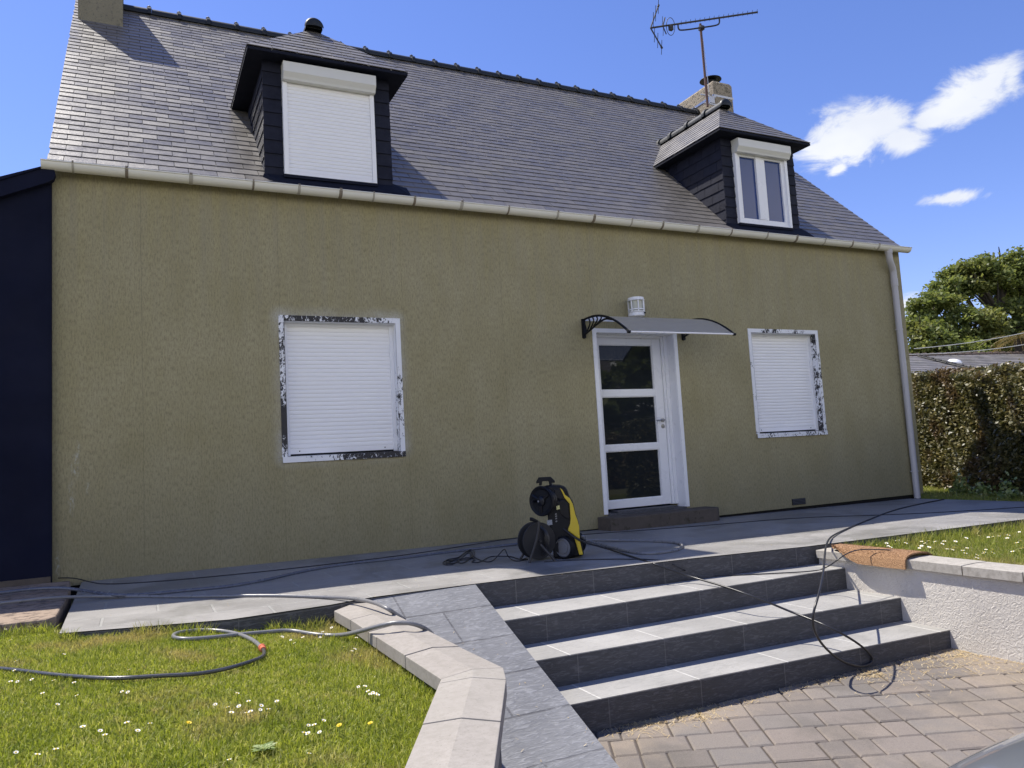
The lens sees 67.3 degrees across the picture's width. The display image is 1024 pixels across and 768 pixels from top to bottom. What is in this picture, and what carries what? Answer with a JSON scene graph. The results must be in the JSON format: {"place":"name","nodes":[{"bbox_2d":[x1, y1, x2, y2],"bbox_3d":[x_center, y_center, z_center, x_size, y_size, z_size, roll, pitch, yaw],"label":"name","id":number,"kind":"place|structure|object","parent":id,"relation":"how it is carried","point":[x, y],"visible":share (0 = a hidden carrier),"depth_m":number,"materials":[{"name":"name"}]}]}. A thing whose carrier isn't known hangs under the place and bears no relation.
{"place":"outdoors","nodes":[
{"label":"outdoors","id":0,"kind":"place"},
{"bbox_2d":[0,599,436,767],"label":"lawn ground","id":1,"kind":"structure","parent":0,"point":[72,600],"depth_m":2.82,"materials":[{"name":"plant"}]},
{"bbox_2d":[0,166,55,587],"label":"annex","id":2,"kind":"object","parent":1,"relation":"on","point":[25,377],"visible":0.76,"depth_m":6.32,"materials":[{"name":"blue paint"}]},
{"bbox_2d":[0,581,70,634],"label":"concrete slab","id":3,"kind":"structure","parent":1,"relation":"on","point":[36,614],"depth_m":5.03,"materials":[{"name":"grey concrete"}]},
{"bbox_2d":[0,594,433,679],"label":"garden hose","id":4,"kind":"object","parent":1,"relation":"on","point":[258,644],"visible":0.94,"depth_m":4.25,"materials":[{"name":"grey rubber"}]},
{"bbox_2d":[251,741,276,751],"bbox_3d":[-0.798,1.171,2.481,0.088,0.009,0.081,-1,-6,-26],"label":"weed","id":5,"kind":"object","parent":1,"relation":"on","point":[268,745],"visible":1,"depth_m":2.49,"materials":[{"name":"green plant"}]},
{"bbox_2d":[0,0,1023,344],"label":"sky","id":6,"kind":"structure","parent":0,"point":[910,113],"materials":[{"name":"blue"}]},
{"bbox_2d":[59,498,1023,639],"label":"terrace","id":7,"kind":"structure","parent":0,"point":[788,543],"depth_m":6.09,"materials":[{"name":"tile"}]},
{"bbox_2d":[0,543,517,596],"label":"garden hose","id":8,"kind":"object","parent":7,"relation":"on","point":[212,587],"visible":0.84,"depth_m":5.69,"materials":[{"name":"black rubber"}]},
{"bbox_2d":[59,538,515,583],"bbox_3d":[-1.952,1.583,6.875,4.718,0.088,0.698,-1,-6,-23],"label":"power cable","id":9,"kind":"object","parent":7,"relation":"on","point":[277,569],"visible":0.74,"depth_m":6.47,"materials":[{"name":"black rubber"}]},
{"bbox_2d":[443,549,527,564],"bbox_3d":[-0.349,1.472,6.675,0.694,0.085,1.012,-1,-6,-26],"label":"power cable","id":10,"kind":"object","parent":7,"relation":"on","point":[460,559],"visible":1,"depth_m":6.53,"materials":[{"name":"black rubber"}]},
{"bbox_2d":[517,517,556,562],"bbox_3d":[0.203,1.292,6.333,0.318,0.409,0.302,-3,-5,-3],"label":"cable reel","id":11,"kind":"object","parent":7,"relation":"on","point":[536,539],"visible":0.97,"depth_m":6.29,"materials":[{"name":"black plastic"}]},
{"bbox_2d":[529,477,585,558],"bbox_3d":[0.416,1.115,6.473,0.384,0.674,0.476,-7,-7,37],"label":"pressure washer","id":12,"kind":"object","parent":7,"relation":"on","point":[553,502],"visible":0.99,"depth_m":6.37,"materials":[{"name":"black plastic"}]},
{"bbox_2d":[586,539,683,554],"bbox_3d":[1.119,1.424,6.889,0.743,0.081,1.117,-1,-6,-26],"label":"garden hose","id":13,"kind":"object","parent":7,"relation":"on","point":[595,541],"visible":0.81,"depth_m":7.00,"materials":[{"name":"black rubber"}]},
{"bbox_2d":[598,506,719,530],"bbox_3d":[1.715,1.561,8.809,1.539,0.188,0.300,-1,-6,-26],"label":"doorstep","id":14,"kind":"object","parent":7,"relation":"on","point":[659,518],"visible":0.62,"depth_m":8.64,"materials":[{"name":"concrete"}]},
{"bbox_2d":[583,507,1023,534],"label":"power cable","id":15,"kind":"object","parent":7,"relation":"on","point":[801,517],"visible":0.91,"depth_m":8.65,"materials":[{"name":"black rubber"}]},
{"bbox_2d":[594,648,1023,767],"bbox_3d":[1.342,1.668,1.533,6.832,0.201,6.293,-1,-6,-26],"label":"driveway","id":16,"kind":"structure","parent":0,"point":[796,746],"depth_m":4.17,"materials":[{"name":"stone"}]},
{"bbox_2d":[563,499,944,667],"bbox_3d":[3.740,1.518,7.460,6.698,0.938,2.234,1,-7,-36],"label":"pressure hose","id":17,"kind":"object","parent":16,"relation":"on","point":[815,621],"visible":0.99,"depth_m":5.32,"materials":[{"name":"black rubber"}]},
{"bbox_2d":[602,648,959,736],"bbox_3d":[1.797,1.873,4.735,2.787,0.073,0.190,-1,-6,-22],"label":"dry debris","id":18,"kind":"object","parent":16,"relation":"on","point":[634,725],"visible":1,"depth_m":4.63,"materials":[{"name":"plant"}]},
{"bbox_2d":[613,650,1023,740],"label":"dry cuttings","id":19,"kind":"object","parent":16,"relation":"on","point":[698,716],"visible":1,"depth_m":4.80,"materials":[{"name":"plant"}]},
{"bbox_2d":[946,731,1023,767],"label":"car","id":20,"kind":"object","parent":16,"relation":"on","point":[1007,752],"visible":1,"depth_m":2.08,"materials":[{"name":"paint"}]},
{"bbox_2d":[845,485,1023,564],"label":"lawn ground","id":21,"kind":"structure","parent":0,"point":[973,541],"depth_m":6.48,"materials":[{"name":"green plant"}]},
{"bbox_2d":[40,0,923,631],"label":"house","id":22,"kind":"structure","parent":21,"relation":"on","point":[316,292],"depth_m":8.15,"materials":[{"name":"paint"}]},
{"bbox_2d":[278,315,405,462],"bbox_3d":[-1.670,0.041,7.570,1.200,1.404,0.147,-1,-6,-26],"label":"window","id":23,"kind":"structure","parent":22,"relation":"in","point":[339,387],"depth_m":7.60,"materials":[{"name":"white paint"}]},
{"bbox_2d":[627,296,645,316],"bbox_3d":[1.455,-0.901,9.026,0.204,0.228,0.217,-1,-6,-26],"label":"wall lamp","id":24,"kind":"object","parent":22,"relation":"attached to","point":[636,306],"visible":0.96,"depth_m":8.95,"materials":[{"name":"white plastic"}]},
{"bbox_2d":[592,328,689,515],"bbox_3d":[1.472,0.483,9.112,1.202,2.255,0.260,-1,-6,-26],"label":"door","id":25,"kind":"structure","parent":22,"relation":"in","point":[639,399],"depth_m":9.22,"materials":[{"name":"white plastic"}]},
{"bbox_2d":[581,314,735,340],"bbox_3d":[1.649,-0.645,8.700,1.453,0.320,0.912,-1,-6,-26],"label":"door canopy","id":26,"kind":"object","parent":22,"relation":"attached to","point":[683,327],"visible":1,"depth_m":8.49,"materials":[{"name":"white plastic"}]},
{"bbox_2d":[650,0,757,106],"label":"antenna","id":27,"kind":"object","parent":22,"relation":"attached to","point":[710,99],"visible":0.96,"depth_m":13.93,"materials":[{"name":"metal"}]},
{"bbox_2d":[747,328,827,437],"bbox_3d":[3.598,-0.013,10.141,1.238,1.410,0.147,-1,-6,-26],"label":"window","id":28,"kind":"structure","parent":22,"relation":"in","point":[786,375],"depth_m":10.21,"materials":[{"name":"white paint"}]},
{"bbox_2d":[904,245,1023,353],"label":"oak tree","id":29,"kind":"object","parent":21,"relation":"on","point":[994,284],"visible":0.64,"depth_m":32.30,"materials":[{"name":"green plant"}]},
{"bbox_2d":[948,469,983,495],"bbox_3d":[7.159,1.563,12.229,0.467,0.461,0.409,-1,-6,-26],"label":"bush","id":30,"kind":"object","parent":21,"relation":"on","point":[961,487],"visible":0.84,"depth_m":12.19,"materials":[{"name":"green plant"}]},
{"bbox_2d":[909,351,1023,372],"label":"neighbour house","id":31,"kind":"structure","parent":21,"relation":"on","point":[924,361],"depth_m":26.29,"materials":[{"name":"stone"}]},
{"bbox_2d":[911,359,1023,494],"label":"hedge","id":32,"kind":"object","parent":21,"relation":"on","point":[970,421],"visible":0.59,"depth_m":12.65,"materials":[{"name":"green plant"}]},
{"bbox_2d":[969,479,995,497],"bbox_3d":[7.080,1.589,11.593,0.463,0.302,0.329,-1,-6,-26],"label":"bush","id":33,"kind":"object","parent":21,"relation":"on","point":[982,490],"visible":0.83,"depth_m":11.57,"materials":[{"name":"green plant"}]},
{"bbox_2d":[990,472,1023,500],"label":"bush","id":34,"kind":"object","parent":21,"relation":"on","point":[1008,492],"visible":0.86,"depth_m":10.83,"materials":[{"name":"green plant"}]},
{"bbox_2d":[909,344,1023,354],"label":"overhead wire","id":35,"kind":"object","parent":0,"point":[966,351],"visible":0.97,"depth_m":26.50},
{"bbox_2d":[914,333,1021,348],"bbox_3d":[18.034,-1.992,27.530,11.405,1.643,0.022,-1,-6,-27],"label":"overhead wire","id":36,"kind":"object","parent":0,"point":[967,342],"visible":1,"depth_m":26.17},
{"bbox_2d":[981,331,1023,353],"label":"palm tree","id":37,"kind":"object","parent":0,"point":[1015,340],"visible":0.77,"depth_m":29.24,"materials":[{"name":"plant"}]},
{"label":"ground","id":38,"kind":"structure","parent":0,"visible":0},
{"bbox_2d":[334,603,506,767],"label":"wall","id":39,"kind":"structure","parent":38,"relation":"on","point":[463,724],"depth_m":2.94,"materials":[{"name":"grey concrete"}]},
{"bbox_2d":[373,584,618,767],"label":"ramp","id":40,"kind":"structure","parent":38,"relation":"on","point":[547,732],"depth_m":4.27,"materials":[{"name":"tile"}]},
{"bbox_2d":[494,564,950,733],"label":"steps","id":41,"kind":"structure","parent":38,"relation":"on","point":[617,659],"depth_m":5.08,"materials":[{"name":"tile"}]},
{"bbox_2d":[544,549,889,575],"bbox_3d":[1.659,1.413,5.962,2.832,0.177,0.346,-4,-5,5],"label":"power cable","id":42,"kind":"object","parent":41,"relation":"on","point":[726,575],"visible":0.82,"depth_m":6.01,"materials":[{"name":"black rubber"}]},
{"bbox_2d":[816,548,1023,662],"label":"retaining wall","id":43,"kind":"structure","parent":38,"relation":"on","point":[976,607],"depth_m":5.28,"materials":[{"name":"white paint"}]},
{"bbox_2d":[831,543,932,569],"bbox_3d":[2.839,1.324,6.006,0.384,0.133,0.794,-1,-6,-26],"label":"coping","id":44,"kind":"object","parent":43,"relation":"on","point":[893,558],"visible":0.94,"depth_m":5.83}
]}

